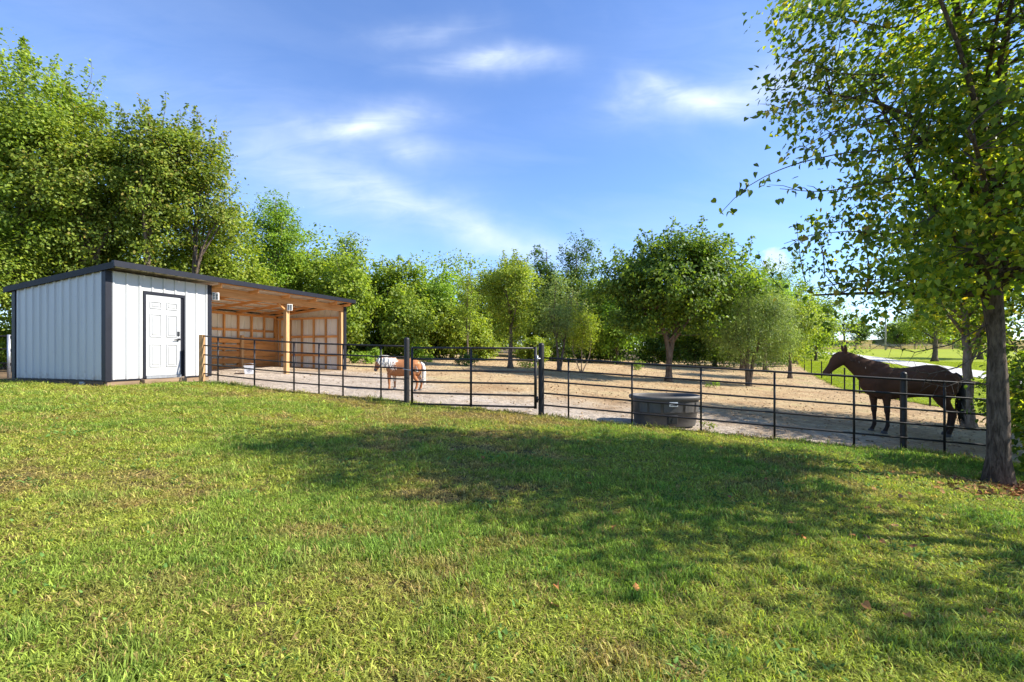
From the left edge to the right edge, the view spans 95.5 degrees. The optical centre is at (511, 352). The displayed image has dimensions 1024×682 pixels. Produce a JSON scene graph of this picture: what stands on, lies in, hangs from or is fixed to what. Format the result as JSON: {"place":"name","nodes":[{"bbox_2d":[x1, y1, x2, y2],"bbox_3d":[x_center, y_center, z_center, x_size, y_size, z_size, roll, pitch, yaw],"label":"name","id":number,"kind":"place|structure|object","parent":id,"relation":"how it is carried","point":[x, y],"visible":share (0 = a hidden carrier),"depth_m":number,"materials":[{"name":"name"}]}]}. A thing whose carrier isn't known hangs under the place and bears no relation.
{"place":"outdoors","nodes":[
{"label":"outdoors","id":0,"kind":"place"},
{"bbox_2d":[0,345,776,380],"bbox_3d":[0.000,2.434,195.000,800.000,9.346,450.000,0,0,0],"label":"ground","id":1,"kind":"structure","parent":0,"point":[3,373],"depth_m":18.08,"materials":[{"name":"green plant"}]},
{"bbox_2d":[0,316,11,368],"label":"shrub","id":2,"kind":"object","parent":1,"relation":"on","point":[3,353],"visible":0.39,"depth_m":18.68,"materials":[{"name":"green plant"}]},
{"bbox_2d":[0,335,11,377],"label":"pipe fence","id":3,"kind":"object","parent":1,"relation":"on","point":[8,349],"visible":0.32,"depth_m":14.58,"materials":[{"name":"metal"}]},
{"bbox_2d":[0,214,72,330],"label":"tree","id":4,"kind":"object","parent":1,"relation":"on","point":[7,279],"visible":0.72,"depth_m":16.85,"materials":[{"name":"green plant"}]},
{"bbox_2d":[0,27,122,371],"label":"tree","id":5,"kind":"object","parent":1,"relation":"on","point":[16,124],"visible":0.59,"depth_m":16.96,"materials":[{"name":"green plant"}]},
{"bbox_2d":[0,176,142,344],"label":"tree","id":6,"kind":"object","parent":1,"relation":"on","point":[43,276],"visible":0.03,"depth_m":18.35,"materials":[{"name":"green plant"}]},
{"bbox_2d":[0,82,170,276],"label":"tree","id":7,"kind":"object","parent":1,"relation":"on","point":[92,242],"visible":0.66,"depth_m":17.31,"materials":[{"name":"green plant"}]},
{"bbox_2d":[47,187,174,274],"bbox_3d":[-17.835,-3.667,21.500,6.659,8.723,7.081,0,0,0],"label":"tree","id":8,"kind":"object","parent":1,"relation":"on","point":[120,257],"visible":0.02,"depth_m":19.91,"materials":[{"name":"green plant"}]},
{"bbox_2d":[0,236,315,329],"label":"woods","id":9,"kind":"object","parent":1,"relation":"on","point":[5,317],"depth_m":24.96,"materials":[{"name":"green plant"}]},
{"bbox_2d":[130,105,251,273],"bbox_3d":[-13.191,-4.695,19.450,4.060,10.819,4.042,0,0,-27],"label":"tree","id":10,"kind":"object","parent":1,"relation":"on","point":[223,214],"visible":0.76,"depth_m":19.27,"materials":[{"name":"green plant"}]},
{"bbox_2d":[239,187,316,291],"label":"tree","id":11,"kind":"object","parent":1,"relation":"on","point":[281,243],"visible":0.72,"depth_m":28.49,"materials":[{"name":"green plant"}]},
{"bbox_2d":[327,229,376,327],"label":"tree","id":12,"kind":"object","parent":1,"relation":"on","point":[347,242],"visible":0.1,"depth_m":34.60,"materials":[{"name":"green plant"}]},
{"bbox_2d":[346,320,376,354],"bbox_3d":[-10.402,-0.919,31.014,2.828,2.719,2.540,0,0,0],"label":"shrub","id":13,"kind":"object","parent":1,"relation":"on","point":[363,348],"visible":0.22,"depth_m":30.75,"materials":[{"name":"green plant"}]},
{"bbox_2d":[365,328,393,353],"bbox_3d":[-9.639,-0.759,33.108,3.536,2.318,2.844,0,0,0],"label":"shrub","id":14,"kind":"object","parent":1,"relation":"on","point":[378,341],"visible":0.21,"depth_m":32.37,"materials":[{"name":"green plant"}]},
{"bbox_2d":[360,252,434,355],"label":"tree","id":15,"kind":"object","parent":1,"relation":"on","point":[390,277],"visible":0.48,"depth_m":32.45,"materials":[{"name":"green plant"}]},
{"bbox_2d":[460,324,504,358],"bbox_3d":[-2.243,-0.663,32.981,3.590,2.822,3.147,0,0,0],"label":"shrub","id":16,"kind":"object","parent":1,"relation":"on","point":[482,341],"visible":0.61,"depth_m":32.54,"materials":[{"name":"green plant"}]},
{"bbox_2d":[512,334,550,361],"bbox_3d":[1.514,-0.342,36.017,3.468,2.447,2.679,0,0,0],"label":"shrub","id":17,"kind":"object","parent":1,"relation":"on","point":[523,353],"visible":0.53,"depth_m":35.62,"materials":[{"name":"green plant"}]},
{"bbox_2d":[215,222,878,361],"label":"woods","id":18,"kind":"object","parent":1,"relation":"on","point":[477,280],"visible":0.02,"depth_m":52.91,"materials":[{"name":"green plant"}]},
{"bbox_2d":[530,245,565,359],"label":"tree","id":19,"kind":"object","parent":1,"relation":"on","point":[543,269],"visible":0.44,"depth_m":42.45,"materials":[{"name":"green plant"}]},
{"bbox_2d":[539,331,592,361],"bbox_3d":[4.655,-0.895,39.839,5.163,3.774,3.564,0,0,0],"label":"shrub","id":20,"kind":"object","parent":1,"relation":"on","point":[566,352],"visible":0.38,"depth_m":39.45,"materials":[{"name":"green plant"}]},
{"bbox_2d":[534,259,611,361],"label":"tree","id":21,"kind":"object","parent":1,"relation":"on","point":[594,305],"visible":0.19,"depth_m":41.36,"materials":[{"name":"green plant"}]},
{"bbox_2d":[580,328,640,363],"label":"shrub","id":22,"kind":"object","parent":1,"relation":"on","point":[624,352],"visible":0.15,"depth_m":42.47,"materials":[{"name":"green plant"}]},
{"bbox_2d":[304,354,974,456],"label":"ground litter","id":23,"kind":"object","parent":1,"relation":"on","point":[908,441],"visible":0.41,"depth_m":15.29,"materials":[{"name":"brown plant"}]},
{"bbox_2d":[718,250,775,368],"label":"tree","id":24,"kind":"object","parent":1,"relation":"on","point":[742,365],"visible":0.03,"depth_m":39.91,"materials":[{"name":"green plant"}]},
{"bbox_2d":[757,337,811,366],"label":"shrub","id":25,"kind":"object","parent":1,"relation":"on","point":[781,361],"visible":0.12,"depth_m":45.42,"materials":[{"name":"green plant"}]},
{"bbox_2d":[771,271,830,363],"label":"tree","id":26,"kind":"object","parent":1,"relation":"on","point":[804,302],"visible":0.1,"depth_m":49.21,"materials":[{"name":"green plant"}]},
{"bbox_2d":[797,357,930,405],"bbox_3d":[24.043,1.002,37.606,1.571,2.226,43.316,0,0,24],"label":"wire fence","id":27,"kind":"object","parent":1,"relation":"on","point":[844,378],"visible":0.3,"depth_m":26.58,"materials":[{"name":"grey metal"}]},
{"bbox_2d":[958,295,1023,437],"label":"shrub","id":28,"kind":"object","parent":1,"relation":"on","point":[1011,339],"visible":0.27,"depth_m":8.66,"materials":[{"name":"plant"}]},
{"bbox_2d":[977,226,1023,339],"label":"tree","id":29,"kind":"object","parent":1,"relation":"on","point":[1021,337],"depth_m":10.91,"materials":[{"name":"green plant"}]},
{"bbox_2d":[0,383,1023,681],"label":"lawn","id":30,"kind":"structure","parent":0,"point":[440,487],"depth_m":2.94,"materials":[{"name":"green plant"}]},
{"bbox_2d":[861,600,871,609],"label":"fallen leaf","id":31,"kind":"object","parent":30,"relation":"on","point":[866,604],"visible":1,"depth_m":2.65,"materials":[{"name":"brown plant"}]},
{"bbox_2d":[710,0,1023,486],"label":"tree","id":32,"kind":"object","parent":30,"relation":"on","point":[986,176],"visible":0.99,"depth_m":5.38,"materials":[{"name":"green plant"}]},
{"bbox_2d":[961,335,1023,471],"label":"shrub","id":33,"kind":"object","parent":30,"relation":"on","point":[1017,408],"visible":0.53,"depth_m":6.85,"materials":[{"name":"green plant"}]},
{"bbox_2d":[1007,355,1021,369],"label":"shrub","id":34,"kind":"object","parent":30,"relation":"on","point":[1015,359],"visible":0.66,"depth_m":7.09,"materials":[{"name":"green plant"}]},
{"bbox_2d":[0,0,1023,349],"label":"sky","id":35,"kind":"structure","parent":0,"point":[483,129],"materials":[{"name":"blue"}]},
{"bbox_2d":[143,352,1023,461],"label":"paddock","id":36,"kind":"structure","parent":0,"point":[860,426],"depth_m":14.89,"materials":[{"name":"beige sand"}]},
{"bbox_2d":[77,91,219,267],"bbox_3d":[-14.146,-4.694,18.843,4.406,10.896,4.868,0,0,0],"label":"tree","id":37,"kind":"object","parent":36,"relation":"on","point":[136,176],"visible":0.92,"depth_m":17.88,"materials":[{"name":"green plant"}]},
{"bbox_2d":[124,227,226,277],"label":"tree","id":38,"kind":"object","parent":36,"relation":"on","point":[178,256],"visible":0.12,"depth_m":20.21,"materials":[{"name":"green plant"}]},
{"bbox_2d":[3,260,355,385],"bbox_3d":[-9.703,-0.521,15.359,4.315,3.162,8.620,0,0,19],"label":"horse shelter","id":39,"kind":"object","parent":36,"relation":"on","point":[114,322],"visible":0.96,"depth_m":11.86,"materials":[{"name":"white paint"}]},
{"bbox_2d":[146,294,180,375],"bbox_3d":[-8.989,-0.430,12.016,0.117,2.040,0.870,0,0,19],"label":"door","id":40,"kind":"structure","parent":39,"relation":"in","point":[163,339],"depth_m":11.99,"materials":[{"name":"paint"}]},
{"bbox_2d":[212,292,218,299],"bbox_3d":[-8.503,-1.600,13.352,0.170,0.220,0.113,0,0,-20],"label":"flood lamp","id":41,"kind":"object","parent":39,"relation":"attached to","point":[215,296],"visible":1,"depth_m":13.31,"materials":[{"name":"white plastic"}]},
{"bbox_2d":[287,304,292,310],"bbox_3d":[-7.633,-1.540,15.969,0.170,0.220,0.113,0,0,-28],"label":"flood lamp","id":42,"kind":"object","parent":39,"relation":"attached to","point":[289,307],"visible":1,"depth_m":15.93,"materials":[{"name":"white plastic"}]},
{"bbox_2d":[171,193,281,285],"bbox_3d":[-13.469,-3.358,22.030,4.732,8.053,5.030,0,0,0],"label":"tree","id":43,"kind":"object","parent":36,"relation":"on","point":[233,269],"visible":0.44,"depth_m":21.73,"materials":[{"name":"green plant"}]},
{"bbox_2d":[244,363,253,373],"bbox_3d":[-8.637,0.531,15.300,0.343,0.361,0.330,0,0,-29],"label":"feed tub","id":44,"kind":"object","parent":36,"relation":"on","point":[247,371],"visible":0.77,"depth_m":15.17,"materials":[{"name":"plastic"}]},
{"bbox_2d":[199,335,409,403],"bbox_3d":[-5.323,0.476,11.460,6.322,1.886,0.140,0,0,18],"label":"pipe fence","id":45,"kind":"object","parent":36,"relation":"on","point":[406,357],"visible":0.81,"depth_m":11.28,"materials":[{"name":"black metal"}]},
{"bbox_2d":[403,347,539,408],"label":"pipe gate","id":46,"kind":"structure","parent":45,"relation":"attached to","point":[535,360],"depth_m":10.01,"materials":[{"name":"black metal"}]},
{"bbox_2d":[261,228,349,293],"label":"tree","id":47,"kind":"object","parent":36,"relation":"on","point":[311,276],"visible":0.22,"depth_m":29.86,"materials":[{"name":"green plant"}]},
{"bbox_2d":[310,248,388,357],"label":"tree","id":48,"kind":"object","parent":36,"relation":"on","point":[348,283],"visible":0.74,"depth_m":28.33,"materials":[{"name":"green plant"}]},
{"bbox_2d":[346,350,374,363],"bbox_3d":[-7.865,0.309,24.055,1.498,0.855,1.362,0,0,-16],"label":"weed","id":49,"kind":"object","parent":36,"relation":"on","point":[353,359],"visible":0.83,"depth_m":23.85,"materials":[{"name":"green plant"}]},
{"bbox_2d":[364,347,383,360],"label":"weed","id":50,"kind":"object","parent":36,"relation":"on","point":[376,352],"visible":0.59,"depth_m":25.77,"materials":[{"name":"green plant"}]},
{"bbox_2d":[374,355,425,390],"bbox_3d":[-3.170,0.587,13.183,1.454,1.018,0.457,0,0,-6],"label":"pony","id":51,"kind":"object","parent":36,"relation":"on","point":[390,362],"visible":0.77,"depth_m":13.07},
{"bbox_2d":[370,281,444,355],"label":"tree","id":52,"kind":"object","parent":36,"relation":"on","point":[416,325],"visible":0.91,"depth_m":30.04,"materials":[{"name":"green plant"}]},
{"bbox_2d":[410,342,426,357],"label":"weed","id":53,"kind":"object","parent":36,"relation":"on","point":[416,353],"visible":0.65,"depth_m":28.93,"materials":[{"name":"green plant"}]},
{"bbox_2d":[418,353,432,361],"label":"weed","id":54,"kind":"object","parent":36,"relation":"on","point":[426,356],"visible":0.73,"depth_m":27.87,"materials":[{"name":"green plant"}]},
{"bbox_2d":[403,264,464,357],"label":"tree","id":55,"kind":"object","parent":36,"relation":"on","point":[439,289],"visible":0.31,"depth_m":32.69,"materials":[{"name":"green plant"}]},
{"bbox_2d":[421,340,456,357],"bbox_3d":[-5.176,-1.900,34.183,4.444,4.941,3.253,0,0,0],"label":"shrub","id":56,"kind":"object","parent":36,"relation":"on","point":[438,351],"visible":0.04,"depth_m":33.57,"materials":[{"name":"green plant"}]},
{"bbox_2d":[420,292,494,357],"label":"tree","id":57,"kind":"object","parent":36,"relation":"on","point":[453,339],"visible":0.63,"depth_m":31.94,"materials":[{"name":"green plant"}]},
{"bbox_2d":[452,352,478,365],"bbox_3d":[-2.453,0.437,25.985,1.657,0.943,1.676,0,0,-39],"label":"weed","id":58,"kind":"object","parent":36,"relation":"on","point":[467,363],"visible":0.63,"depth_m":25.80,"materials":[{"name":"green plant"}]},
{"bbox_2d":[451,260,485,361],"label":"tree","id":59,"kind":"object","parent":36,"relation":"on","point":[469,305],"visible":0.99,"depth_m":28.89,"materials":[{"name":"green plant"}]},
{"bbox_2d":[462,271,521,355],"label":"tree","id":60,"kind":"object","parent":36,"relation":"on","point":[499,339],"visible":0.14,"depth_m":40.74,"materials":[{"name":"green plant"}]},
{"bbox_2d":[465,248,547,368],"bbox_3d":[-0.041,-2.447,25.931,4.096,7.003,4.480,0,0,-39],"label":"tree","id":61,"kind":"object","parent":36,"relation":"on","point":[514,276],"visible":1,"depth_m":25.32,"materials":[{"name":"green plant"}]},
{"bbox_2d":[493,273,553,355],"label":"tree","id":62,"kind":"object","parent":36,"relation":"on","point":[532,321],"visible":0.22,"depth_m":42.38,"materials":[{"name":"green plant"}]},
{"bbox_2d":[516,361,545,367],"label":"weed","id":63,"kind":"object","parent":36,"relation":"on","point":[526,364],"visible":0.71,"depth_m":27.23,"materials":[{"name":"green plant"}]},
{"bbox_2d":[525,270,588,371],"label":"tree","id":64,"kind":"object","parent":36,"relation":"on","point":[555,324],"visible":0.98,"depth_m":25.10,"materials":[{"name":"green plant"}]},
{"bbox_2d":[556,228,600,361],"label":"tree","id":65,"kind":"object","parent":36,"relation":"on","point":[580,273],"visible":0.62,"depth_m":42.77,"materials":[{"name":"green plant"}]},
{"bbox_2d":[559,296,603,370],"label":"tree","id":66,"kind":"object","parent":36,"relation":"on","point":[591,329],"visible":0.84,"depth_m":26.07,"materials":[{"name":"green plant"}]},
{"bbox_2d":[577,293,649,364],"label":"tree","id":67,"kind":"object","parent":36,"relation":"on","point":[608,338],"visible":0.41,"depth_m":39.84,"materials":[{"name":"green plant"}]},
{"bbox_2d":[633,359,645,369],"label":"weed","id":68,"kind":"object","parent":36,"relation":"on","point":[636,367],"visible":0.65,"depth_m":32.87,"materials":[{"name":"green plant"}]},
{"bbox_2d":[627,331,686,363],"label":"shrub","id":69,"kind":"object","parent":36,"relation":"on","point":[648,356],"visible":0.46,"depth_m":44.42,"materials":[{"name":"green plant"}]},
{"bbox_2d":[629,393,699,426],"bbox_3d":[3.215,1.205,9.800,1.463,0.625,0.982,0,0,-3],"label":"stock tank","id":70,"kind":"object","parent":36,"relation":"on","point":[672,410],"visible":0.71,"depth_m":9.40,"materials":[{"name":"plastic"}]},
{"bbox_2d":[637,309,717,364],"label":"tree","id":71,"kind":"object","parent":36,"relation":"on","point":[679,339],"visible":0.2,"depth_m":44.07,"materials":[{"name":"green plant"}]},
{"bbox_2d":[581,215,781,381],"bbox_3d":[8.112,-2.505,22.942,9.149,8.264,6.878,0,0,0],"label":"tree","id":72,"kind":"object","parent":36,"relation":"on","point":[699,278],"visible":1,"depth_m":21.95,"materials":[{"name":"green plant"}]},
{"bbox_2d":[673,323,720,365],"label":"shrub","id":73,"kind":"object","parent":36,"relation":"on","point":[691,354],"visible":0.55,"depth_m":43.41,"materials":[{"name":"green plant"}]},
{"bbox_2d":[697,421,716,429],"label":"weed","id":74,"kind":"object","parent":36,"relation":"on","point":[710,424],"visible":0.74,"depth_m":9.10,"materials":[{"name":"green plant"}]},
{"bbox_2d":[682,310,739,366],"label":"tree","id":75,"kind":"object","parent":36,"relation":"on","point":[713,353],"visible":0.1,"depth_m":42.87,"materials":[{"name":"green plant"}]},
{"bbox_2d":[704,382,719,387],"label":"weed","id":76,"kind":"object","parent":36,"relation":"on","point":[711,384],"visible":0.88,"depth_m":21.03,"materials":[{"name":"green plant"}]},
{"bbox_2d":[704,331,762,366],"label":"shrub","id":77,"kind":"object","parent":36,"relation":"on","point":[730,360],"visible":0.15,"depth_m":42.81,"materials":[{"name":"green plant"}]},
{"bbox_2d":[697,274,815,385],"bbox_3d":[12.177,-1.075,23.365,5.503,5.909,4.717,0,0,21],"label":"tree","id":78,"kind":"object","parent":36,"relation":"on","point":[777,311],"visible":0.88,"depth_m":22.94,"materials":[{"name":"green plant"}]},
{"bbox_2d":[729,249,811,369],"bbox_3d":[19.890,-3.052,37.000,6.492,9.537,5.871,0,0,21],"label":"tree","id":79,"kind":"object","parent":36,"relation":"on","point":[783,278],"visible":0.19,"depth_m":35.98,"materials":[{"name":"green plant"}]},
{"bbox_2d":[538,343,1023,463],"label":"pipe fence","id":80,"kind":"object","parent":36,"relation":"on","point":[903,408],"visible":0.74,"depth_m":8.60,"materials":[{"name":"black metal"}]},
{"bbox_2d":[753,288,833,378],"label":"tree","id":81,"kind":"object","parent":36,"relation":"on","point":[811,326],"visible":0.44,"depth_m":29.56,"materials":[{"name":"green plant"}]},
{"bbox_2d":[822,344,966,437],"bbox_3d":[8.473,0.822,10.381,2.673,2.000,0.631,0,0,17],"label":"horse","id":82,"kind":"object","parent":36,"relation":"on","point":[855,364],"visible":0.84,"depth_m":10.20},
{"bbox_2d":[833,180,1023,430],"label":"tree","id":83,"kind":"object","parent":36,"relation":"on","point":[967,324],"visible":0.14,"depth_m":11.99,"materials":[{"name":"green plant"}]},
{"bbox_2d":[799,349,1023,411],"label":"lawn","id":84,"kind":"structure","parent":0,"point":[948,355],"depth_m":68.25,"materials":[{"name":"green plant"}]},
{"bbox_2d":[803,288,849,360],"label":"tree","id":85,"kind":"object","parent":84,"relation":"on","point":[825,339],"visible":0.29,"depth_m":55.00,"materials":[{"name":"green plant"}]},
{"bbox_2d":[880,317,890,349],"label":"utility pole","id":86,"kind":"object","parent":84,"relation":"on","point":[885,332],"visible":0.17,"depth_m":103.89,"materials":[{"name":"grey wood"}]},
{"bbox_2d":[894,277,975,361],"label":"tree","id":87,"kind":"object","parent":84,"relation":"on","point":[918,334],"visible":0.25,"depth_m":55.65,"materials":[{"name":"green plant"}]},
{"bbox_2d":[942,308,1021,358],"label":"tree","id":88,"kind":"object","parent":84,"relation":"on","point":[977,357],"visible":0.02,"depth_m":59.96,"materials":[{"name":"green plant"}]},
{"bbox_2d":[813,339,1023,348],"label":"dry bank","id":89,"kind":"structure","parent":0,"point":[867,345],"depth_m":125.10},
{"bbox_2d":[832,309,867,341],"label":"tree","id":90,"kind":"object","parent":89,"relation":"on","point":[844,338],"visible":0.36,"depth_m":125.57,"materials":[{"name":"green plant"}]},
{"bbox_2d":[845,318,870,343],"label":"tree","id":91,"kind":"object","parent":89,"relation":"on","point":[865,335],"visible":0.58,"depth_m":125.08,"materials":[{"name":"green plant"}]},
{"bbox_2d":[871,319,924,344],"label":"tree","id":92,"kind":"object","parent":89,"relation":"on","point":[891,328],"visible":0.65,"depth_m":127.33,"materials":[{"name":"green plant"}]},
{"bbox_2d":[890,313,950,342],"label":"tree","id":93,"kind":"object","parent":89,"relation":"on","point":[901,317],"visible":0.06,"depth_m":129.57,"materials":[{"name":"green plant"}]},
{"bbox_2d":[825,352,1021,381],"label":"driveway","id":94,"kind":"structure","parent":0,"point":[976,373],"depth_m":47.45,"materials":[{"name":"grey gravel"}]}
]}

